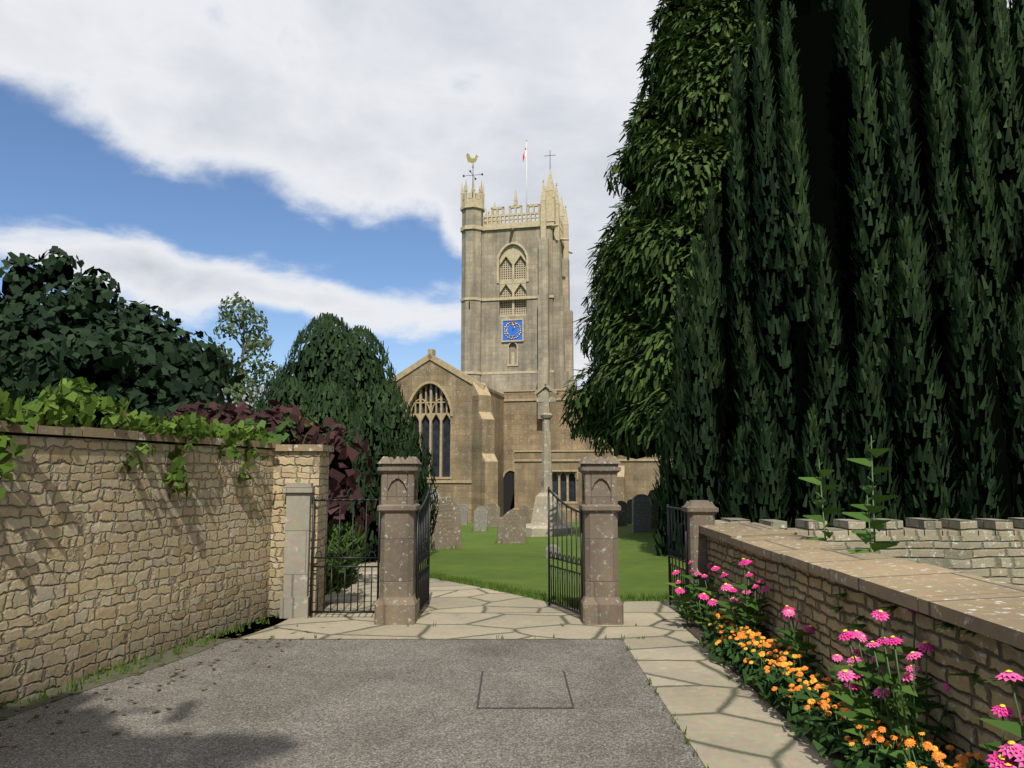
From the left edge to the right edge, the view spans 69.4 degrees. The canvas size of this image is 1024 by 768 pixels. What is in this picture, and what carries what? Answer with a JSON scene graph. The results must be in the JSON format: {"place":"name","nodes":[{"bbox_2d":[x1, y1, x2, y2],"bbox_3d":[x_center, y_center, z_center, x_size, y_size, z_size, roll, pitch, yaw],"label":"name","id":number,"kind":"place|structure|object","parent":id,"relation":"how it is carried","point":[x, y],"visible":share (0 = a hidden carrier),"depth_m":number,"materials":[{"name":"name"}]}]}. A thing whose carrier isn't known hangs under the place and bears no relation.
{"place":"outdoors","nodes":[
{"label":"outdoors","id":0,"kind":"place"},
{"bbox_2d":[0,639,703,767],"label":"asphalt driveway","id":1,"kind":"structure","parent":0,"point":[354,703],"depth_m":4.61,"materials":[{"name":"grey asphalt"}]},
{"bbox_2d":[0,617,284,716],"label":"verge moss","id":2,"kind":"object","parent":1,"relation":"on","point":[168,656],"visible":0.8,"depth_m":5.53,"materials":[{"name":"green plant"}]},
{"bbox_2d":[0,627,340,746],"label":"leaf litter","id":3,"kind":"object","parent":1,"relation":"on","point":[123,713],"visible":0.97,"depth_m":5.16,"materials":[{"name":"brown plant"}]},
{"bbox_2d":[476,671,573,708],"bbox_3d":[0.085,2.133,5.181,0.630,0.010,0.900,0,-7,0],"label":"drain cover","id":4,"kind":"object","parent":1,"relation":"on","point":[524,689],"visible":1,"depth_m":5.11,"materials":[{"name":"grey"}]},
{"bbox_2d":[0,0,1011,387],"label":"sky","id":5,"kind":"structure","parent":0,"point":[303,160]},
{"bbox_2d":[460,139,576,418],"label":"church tower","id":6,"kind":"structure","parent":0,"point":[514,268],"depth_m":46.05,"materials":[{"name":"beige stone"}]},
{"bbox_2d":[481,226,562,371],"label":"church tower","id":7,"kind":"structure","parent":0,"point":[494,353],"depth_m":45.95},
{"bbox_2d":[513,450,670,521],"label":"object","id":8,"kind":"object","parent":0,"point":[564,485],"visible":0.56,"depth_m":41.06,"materials":[{"name":"beige stone"}]},
{"bbox_2d":[419,522,831,762],"bbox_3d":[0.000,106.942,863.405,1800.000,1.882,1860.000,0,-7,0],"label":"ground","id":9,"kind":"structure","parent":0,"point":[642,566],"depth_m":13.75,"materials":[{"name":"green plant"}]},
{"bbox_2d":[0,246,244,427],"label":"tree","id":10,"kind":"object","parent":9,"relation":"on","point":[140,356],"visible":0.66,"depth_m":26.05,"materials":[{"name":"green plant"}]},
{"bbox_2d":[0,420,279,705],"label":"wall","id":11,"kind":"structure","parent":9,"relation":"on","point":[104,561],"depth_m":5.75,"materials":[{"name":"stone"}]},
{"bbox_2d":[0,377,275,524],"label":"wall ivy","id":12,"kind":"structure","parent":11,"relation":"on","point":[71,409],"depth_m":5.89,"materials":[{"name":"green plant"}]},
{"bbox_2d":[22,411,325,443],"bbox_3d":[-7.203,0.492,8.873,9.955,1.674,2.240,2,-7,-15],"label":"garden shrub","id":13,"kind":"object","parent":9,"relation":"on","point":[283,436],"visible":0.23,"depth_m":9.65,"materials":[{"name":"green plant"}]},
{"bbox_2d":[113,399,376,541],"bbox_3d":[-3.964,1.519,10.650,4.239,2.590,2.847,0,-7,0],"label":"purple-leaved shrub","id":14,"kind":"object","parent":9,"relation":"on","point":[343,475],"visible":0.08,"depth_m":9.97,"materials":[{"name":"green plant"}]},
{"bbox_2d":[212,292,281,414],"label":"birch tree","id":15,"kind":"object","parent":9,"relation":"on","point":[238,392],"visible":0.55,"depth_m":41.05,"materials":[{"name":"green plant"}]},
{"bbox_2d":[233,312,439,563],"bbox_3d":[-4.370,1.050,15.578,5.570,5.564,3.647,0,-7,0],"label":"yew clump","id":16,"kind":"object","parent":9,"relation":"on","point":[338,380],"visible":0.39,"depth_m":15.76,"materials":[{"name":"green plant"}]},
{"bbox_2d":[325,518,376,594],"bbox_3d":[-2.076,2.015,8.552,0.956,0.899,0.824,0,-7,0],"label":"shrub","id":17,"kind":"object","parent":9,"relation":"on","point":[345,538],"visible":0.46,"depth_m":8.48,"materials":[{"name":"green plant"}]},
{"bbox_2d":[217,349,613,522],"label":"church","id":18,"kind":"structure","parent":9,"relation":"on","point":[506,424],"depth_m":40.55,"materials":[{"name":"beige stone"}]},
{"bbox_2d":[394,360,471,506],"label":"church gable wall","id":19,"kind":"structure","parent":18,"relation":"attached to","point":[457,389],"depth_m":39.68,"materials":[{"name":"beige stone"}]},
{"bbox_2d":[514,451,671,508],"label":"church aisle","id":20,"kind":"object","parent":18,"relation":"attached to","point":[640,477],"visible":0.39,"depth_m":40.99,"materials":[{"name":"beige stone"}]},
{"bbox_2d":[0,520,834,767],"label":"grass tufts","id":21,"kind":"object","parent":9,"relation":"on","point":[504,588],"visible":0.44,"depth_m":6.98,"materials":[{"name":"green plant"}]},
{"bbox_2d":[431,488,438,506],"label":"gravestone","id":22,"kind":"object","parent":9,"relation":"on","point":[435,494],"visible":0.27,"depth_m":32.92,"materials":[{"name":"grey stone"}]},
{"bbox_2d":[430,497,461,548],"bbox_3d":[-1.637,3.544,18.221,0.747,1.518,0.112,-2,-7,-8],"label":"gravestone","id":23,"kind":"object","parent":9,"relation":"on","point":[447,531],"visible":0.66,"depth_m":18.18,"materials":[{"name":"brown stone"}]},
{"bbox_2d":[324,560,578,612],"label":"path flagstones","id":24,"kind":"object","parent":9,"relation":"on","point":[448,597],"visible":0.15,"depth_m":8.75,"materials":[{"name":"beige stone"}]},
{"bbox_2d":[459,504,467,524],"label":"gravestone","id":25,"kind":"object","parent":9,"relation":"on","point":[464,513],"visible":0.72,"depth_m":35.87,"materials":[{"name":"grey stone"}]},
{"bbox_2d":[473,506,487,530],"bbox_3d":[-1.219,5.321,28.538,0.524,1.210,0.119,2,-11,2],"label":"gravestone","id":26,"kind":"object","parent":9,"relation":"on","point":[480,518],"visible":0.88,"depth_m":28.50,"materials":[{"name":"grey stone"}]},
{"bbox_2d":[484,503,499,526],"bbox_3d":[-0.938,6.089,33.735,0.766,1.306,0.096,2,-7,-8],"label":"gravestone","id":27,"kind":"object","parent":9,"relation":"on","point":[493,511],"visible":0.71,"depth_m":33.72,"materials":[{"name":"brown stone"}]},
{"bbox_2d":[497,509,525,542],"bbox_3d":[-0.015,4.087,20.580,0.800,1.177,0.099,2,-9,-3],"label":"gravestone","id":28,"kind":"object","parent":9,"relation":"on","point":[511,525],"visible":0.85,"depth_m":20.54,"materials":[{"name":"brown stone"}]},
{"bbox_2d":[206,601,837,767],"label":"paving flagstones","id":29,"kind":"object","parent":9,"relation":"on","point":[726,717],"visible":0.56,"depth_m":6.07,"materials":[{"name":"beige stone"}]},
{"bbox_2d":[252,444,333,618],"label":"stone pier","id":30,"kind":"structure","parent":29,"relation":"on","point":[300,476],"depth_m":7.84,"materials":[{"name":"stone"}]},
{"bbox_2d":[309,497,380,615],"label":"gate","id":31,"kind":"structure","parent":30,"relation":"attached to","point":[338,557],"depth_m":7.75,"materials":[{"name":"black metal"}]},
{"bbox_2d":[374,456,421,624],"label":"gate pillar","id":32,"kind":"structure","parent":29,"relation":"on","point":[397,602],"depth_m":7.49,"materials":[{"name":"stone"}]},
{"bbox_2d":[415,487,430,612],"bbox_3d":[-0.965,1.790,8.048,0.026,1.320,0.836,0,-7,2],"label":"gate leaf","id":33,"kind":"object","parent":32,"relation":"attached to","point":[422,584],"visible":0.98,"depth_m":8.03,"materials":[{"name":"black metal"}]},
{"bbox_2d":[578,456,623,624],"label":"gate pillar","id":34,"kind":"structure","parent":29,"relation":"on","point":[601,603],"depth_m":7.49,"materials":[{"name":"stone"}]},
{"bbox_2d":[548,487,582,614],"bbox_3d":[0.570,1.786,8.020,0.026,1.320,0.834,3,-7,-22],"label":"gate leaf","id":35,"kind":"object","parent":34,"relation":"attached to","point":[567,561],"visible":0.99,"depth_m":8.00,"materials":[{"name":"black metal"}]},
{"bbox_2d":[681,500,718,621],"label":"gate pillar","id":36,"kind":"structure","parent":29,"relation":"on","point":[701,512],"depth_m":7.59,"materials":[{"name":"stone"}]},
{"bbox_2d":[667,504,688,606],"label":"gate","id":37,"kind":"structure","parent":36,"relation":"attached to","point":[674,554],"depth_m":8.10,"materials":[{"name":"black metal"}]},
{"bbox_2d":[519,505,529,523],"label":"gravestone","id":38,"kind":"object","parent":9,"relation":"on","point":[524,511],"visible":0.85,"depth_m":33.66,"materials":[{"name":"brown stone"}]},
{"bbox_2d":[526,381,574,536],"bbox_3d":[1.185,2.550,25.196,1.755,5.320,1.755,-1,-7,12],"label":"stone cross","id":39,"kind":"object","parent":9,"relation":"on","point":[537,526],"visible":0.9,"depth_m":24.90,"materials":[{"name":"stone"}]},
{"bbox_2d":[545,544,560,557],"bbox_3d":[0.849,3.603,15.374,0.316,0.515,0.112,2,-2,6],"label":"gravestone","id":40,"kind":"object","parent":9,"relation":"on","point":[551,549],"visible":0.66,"depth_m":15.33,"materials":[{"name":"grey stone"}]},
{"bbox_2d":[579,509,582,528],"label":"gravestone","id":41,"kind":"object","parent":9,"relation":"on","point":[579,520],"visible":0.02,"depth_m":26.99,"materials":[{"name":"grey stone"}]},
{"bbox_2d":[617,501,626,526],"bbox_3d":[3.314,4.045,22.512,0.389,0.979,0.096,1,-6,-1],"label":"gravestone","id":42,"kind":"object","parent":9,"relation":"on","point":[622,515],"visible":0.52,"depth_m":22.47,"materials":[{"name":"grey stone"}]},
{"bbox_2d":[627,499,631,523],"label":"gravestone","id":43,"kind":"object","parent":9,"relation":"on","point":[629,511],"visible":0.4,"depth_m":23.54,"materials":[{"name":"grey stone"}]},
{"bbox_2d":[632,494,650,532],"bbox_3d":[3.457,3.558,19.729,0.511,1.228,0.124,3,-10,-11],"label":"gravestone","id":44,"kind":"object","parent":9,"relation":"on","point":[641,513],"visible":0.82,"depth_m":19.68,"materials":[{"name":"grey stone"}]},
{"bbox_2d":[647,489,658,528],"bbox_3d":[3.968,3.591,20.545,0.377,1.308,0.111,0,-10,0],"label":"gravestone","id":45,"kind":"object","parent":9,"relation":"on","point":[656,512],"visible":0.38,"depth_m":20.50,"materials":[{"name":"grey stone"}]},
{"bbox_2d":[558,0,771,460],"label":"cypress tree","id":46,"kind":"object","parent":9,"relation":"on","point":[669,170],"visible":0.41,"depth_m":18.72,"materials":[{"name":"green plant"}]},
{"bbox_2d":[649,0,1023,558],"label":"irish yew tree","id":47,"kind":"object","parent":9,"relation":"on","point":[859,264],"visible":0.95,"depth_m":12.96,"materials":[{"name":"green plant"}]},
{"bbox_2d":[665,558,1023,767],"bbox_3d":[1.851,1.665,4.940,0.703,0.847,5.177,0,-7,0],"label":"flower bed","id":48,"kind":"object","parent":9,"relation":"on","point":[847,712],"visible":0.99,"depth_m":3.89,"materials":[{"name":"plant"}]},
{"bbox_2d":[699,522,1023,765],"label":"wall","id":49,"kind":"structure","parent":9,"relation":"on","point":[804,576],"depth_m":3.89,"materials":[{"name":"stone"}]},
{"bbox_2d":[725,435,1023,685],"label":"plants","id":50,"kind":"object","parent":49,"relation":"on","point":[866,536],"depth_m":5.33,"materials":[{"name":"green plant"}]},
{"bbox_2d":[715,518,1023,586],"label":"churchyard wall","id":51,"kind":"structure","parent":9,"relation":"on","point":[990,548],"depth_m":7.88,"materials":[{"name":"beige stone"}]}
]}

